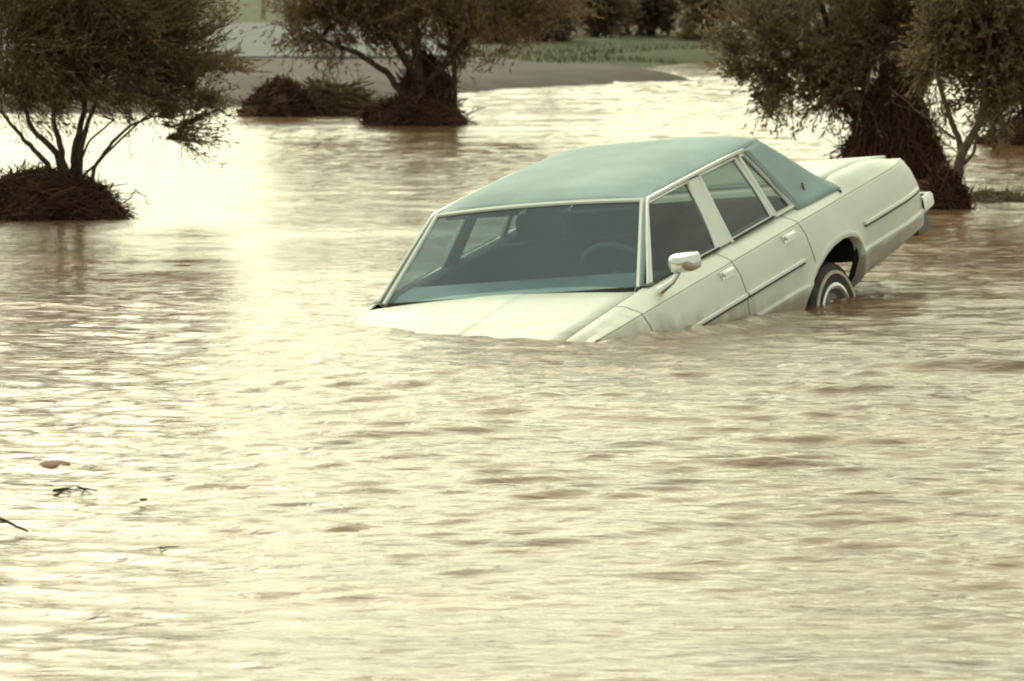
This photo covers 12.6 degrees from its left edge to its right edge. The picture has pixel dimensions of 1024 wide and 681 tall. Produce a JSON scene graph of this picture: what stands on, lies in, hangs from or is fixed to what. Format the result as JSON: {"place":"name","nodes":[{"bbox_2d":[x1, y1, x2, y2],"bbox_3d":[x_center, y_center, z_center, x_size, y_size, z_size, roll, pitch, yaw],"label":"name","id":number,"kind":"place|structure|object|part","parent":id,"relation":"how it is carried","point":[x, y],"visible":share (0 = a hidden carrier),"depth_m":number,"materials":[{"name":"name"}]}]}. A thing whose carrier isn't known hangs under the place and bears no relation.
{"place":"outdoors","nodes":[
{"label":"outdoors","id":0,"kind":"place"},
{"bbox_2d":[80,611,111,622],"bbox_3d":[-1.176,0.782,13.126,0.034,0.013,0.184,2,5,24],"label":"floating twig","id":1,"kind":"object","parent":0,"point":[94,617],"visible":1,"depth_m":13.15,"materials":[{"name":"brown wood"}]},
{"bbox_2d":[0,22,446,59],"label":"road","id":2,"kind":"structure","parent":0,"point":[258,48],"depth_m":70.38,"materials":[{"name":"grey asphalt"}]},
{"bbox_2d":[0,0,943,112],"bbox_3d":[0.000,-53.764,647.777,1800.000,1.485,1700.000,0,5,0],"label":"ground","id":3,"kind":"structure","parent":0,"point":[528,74],"depth_m":62.29,"materials":[{"name":"soil"}]},
{"bbox_2d":[261,0,265,19],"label":"fence post","id":4,"kind":"object","parent":3,"relation":"on","point":[263,13],"visible":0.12,"depth_m":94.61,"materials":[{"name":"grey wood"}]},
{"bbox_2d":[449,0,526,42],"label":"bush","id":5,"kind":"object","parent":3,"relation":"on","point":[490,40],"visible":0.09,"depth_m":73.44,"materials":[{"name":"green plant"}]},
{"bbox_2d":[206,0,827,63],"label":"grass","id":6,"kind":"structure","parent":3,"relation":"on","point":[591,58],"depth_m":68.51,"materials":[{"name":"green plant"}]},
{"bbox_2d":[516,0,588,41],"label":"bush","id":7,"kind":"object","parent":3,"relation":"on","point":[561,35],"visible":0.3,"depth_m":74.69,"materials":[{"name":"green plant"}]},
{"bbox_2d":[570,0,641,36],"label":"bush","id":8,"kind":"object","parent":3,"relation":"on","point":[613,13],"visible":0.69,"depth_m":77.67,"materials":[{"name":"green plant"}]},
{"bbox_2d":[614,0,689,35],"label":"bush","id":9,"kind":"object","parent":3,"relation":"on","point":[650,17],"visible":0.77,"depth_m":78.41,"materials":[{"name":"green plant"}]},
{"bbox_2d":[671,0,758,39],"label":"bush","id":10,"kind":"object","parent":3,"relation":"on","point":[695,16],"visible":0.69,"depth_m":75.57,"materials":[{"name":"green plant"}]},
{"bbox_2d":[740,0,827,33],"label":"bush","id":11,"kind":"object","parent":3,"relation":"on","point":[795,17],"visible":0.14,"depth_m":79.58,"materials":[{"name":"green plant"}]},
{"bbox_2d":[811,0,875,26],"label":"bush","id":12,"kind":"object","parent":3,"relation":"on","point":[832,10],"visible":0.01,"depth_m":77.83,"materials":[{"name":"green plant"}]},
{"bbox_2d":[0,62,1023,680],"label":"water","id":13,"kind":"structure","parent":0,"point":[304,468],"depth_m":17.82,"materials":[{"name":"brown liquid"}]},
{"bbox_2d":[0,517,27,531],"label":"floating twig","id":14,"kind":"object","parent":13,"relation":"on","point":[2,520],"visible":1,"depth_m":15.02,"materials":[{"name":"wood"}]},
{"bbox_2d":[39,460,70,468],"bbox_3d":[-1.667,0.455,16.931,0.116,0.033,0.203,0,5,0],"label":"floating clod","id":15,"kind":"object","parent":13,"relation":"on","point":[51,464],"visible":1,"depth_m":16.90,"materials":[{"name":"brown soil"}]},
{"bbox_2d":[0,159,139,220],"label":"debris heap","id":16,"kind":"object","parent":13,"relation":"on","point":[38,192],"visible":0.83,"depth_m":31.94,"materials":[{"name":"brown plant"}]},
{"bbox_2d":[119,188,151,203],"bbox_3d":[-2.766,-1.036,33.772,0.224,0.077,1.174,-1,5,-9],"label":"floating twig","id":17,"kind":"object","parent":16,"relation":"part of","point":[132,193],"visible":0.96,"depth_m":33.92,"materials":[{"name":"brown wood"}]},
{"bbox_2d":[0,0,277,187],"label":"tree","id":18,"kind":"object","parent":16,"relation":"on","point":[66,38],"visible":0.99,"depth_m":31.97,"materials":[{"name":"green plant"}]},
{"bbox_2d":[53,485,96,491],"bbox_3d":[-1.531,0.520,16.195,0.123,0.013,0.143,-4,6,-40],"label":"floating twig","id":19,"kind":"object","parent":13,"relation":"on","point":[67,488],"visible":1,"depth_m":16.21,"materials":[{"name":"wood"}]},
{"bbox_2d":[229,73,323,116],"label":"debris heap","id":20,"kind":"object","parent":13,"relation":"in","point":[278,95],"visible":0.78,"depth_m":49.81,"materials":[{"name":"brown plant"}]},
{"bbox_2d":[295,68,387,115],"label":"brush pile","id":21,"kind":"object","parent":13,"relation":"on","point":[329,97],"visible":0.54,"depth_m":50.40,"materials":[{"name":"green plant"}]},
{"bbox_2d":[336,86,484,125],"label":"debris heap","id":22,"kind":"object","parent":13,"relation":"in","point":[420,109],"visible":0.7,"depth_m":47.75,"materials":[{"name":"brown plant"}]},
{"bbox_2d":[239,0,605,109],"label":"tree","id":23,"kind":"object","parent":22,"relation":"on","point":[395,21],"visible":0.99,"depth_m":48.20,"materials":[{"name":"green plant"}]},
{"bbox_2d":[390,43,469,120],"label":"debris heap","id":24,"kind":"object","parent":13,"relation":"on","point":[441,83],"visible":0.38,"depth_m":48.44,"materials":[{"name":"brown plant"}]},
{"bbox_2d":[345,136,933,341],"bbox_3d":[0.358,-0.104,23.980,2.038,1.446,5.765,-4,13,27],"label":"sedan car","id":25,"kind":"object","parent":13,"relation":"on","point":[600,242],"visible":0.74,"depth_m":24.04,"materials":[{"name":"beige paint"}]},
{"bbox_3d":[-0.541,-0.152,24.009,0.388,0.914,1.327,-4,13,27],"label":"door","id":26,"kind":"part","parent":25,"relation":"part of","materials":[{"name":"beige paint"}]},
{"bbox_3d":[-0.130,-0.389,24.861,0.392,0.914,1.057,-4,13,27],"label":"door","id":27,"kind":"part","parent":25,"relation":"part of","materials":[{"name":"beige paint"}]},
{"bbox_3d":[0.820,-0.236,23.304,0.388,0.914,1.327,-4,13,27],"label":"door","id":28,"kind":"part","parent":25,"relation":"part of","materials":[{"name":"beige paint"}]},
{"bbox_3d":[0.880,-0.952,25.177,1.290,0.367,0.470,-4,13,27],"label":"rear window","id":29,"kind":"part","parent":25,"relation":"part of","materials":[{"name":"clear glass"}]},
{"bbox_3d":[1.255,-0.475,24.144,0.392,0.914,1.057,-4,13,27],"label":"door","id":30,"kind":"part","parent":25,"relation":"part of","materials":[{"name":"beige paint"}]},
{"bbox_2d":[823,56,956,179],"bbox_3d":[3.044,-1.743,37.409,1.097,1.108,0.999,-2,5,-25],"label":"debris heap","id":31,"kind":"object","parent":13,"relation":"in","point":[911,142],"visible":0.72,"depth_m":37.24,"materials":[{"name":"brown plant"}]},
{"bbox_2d":[691,0,966,144],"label":"tree","id":32,"kind":"object","parent":31,"relation":"on","point":[827,71],"visible":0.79,"depth_m":37.36,"materials":[{"name":"green plant"}]},
{"bbox_2d":[917,152,977,209],"bbox_3d":[3.083,-1.088,33.239,0.629,0.524,0.502,2,5,18],"label":"debris heap","id":33,"kind":"object","parent":13,"relation":"in","point":[946,187],"visible":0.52,"depth_m":33.16,"materials":[{"name":"brown plant"}]},
{"bbox_2d":[887,0,1023,176],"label":"tree","id":34,"kind":"object","parent":33,"relation":"on","point":[984,46],"visible":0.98,"depth_m":33.20,"materials":[{"name":"green plant"}]},
{"bbox_2d":[955,108,1023,144],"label":"debris heap","id":35,"kind":"object","parent":13,"relation":"in","point":[1018,138],"visible":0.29,"depth_m":43.36,"materials":[{"name":"brown plant"}]},
{"bbox_2d":[962,1,1023,133],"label":"tree","id":36,"kind":"object","parent":13,"relation":"on","point":[1020,114],"visible":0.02,"depth_m":44.02,"materials":[{"name":"green plant"}]},
{"bbox_2d":[970,180,1023,202],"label":"debris raft","id":37,"kind":"object","parent":13,"relation":"on","point":[991,195],"visible":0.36,"depth_m":34.03,"materials":[{"name":"plant"}]}
]}

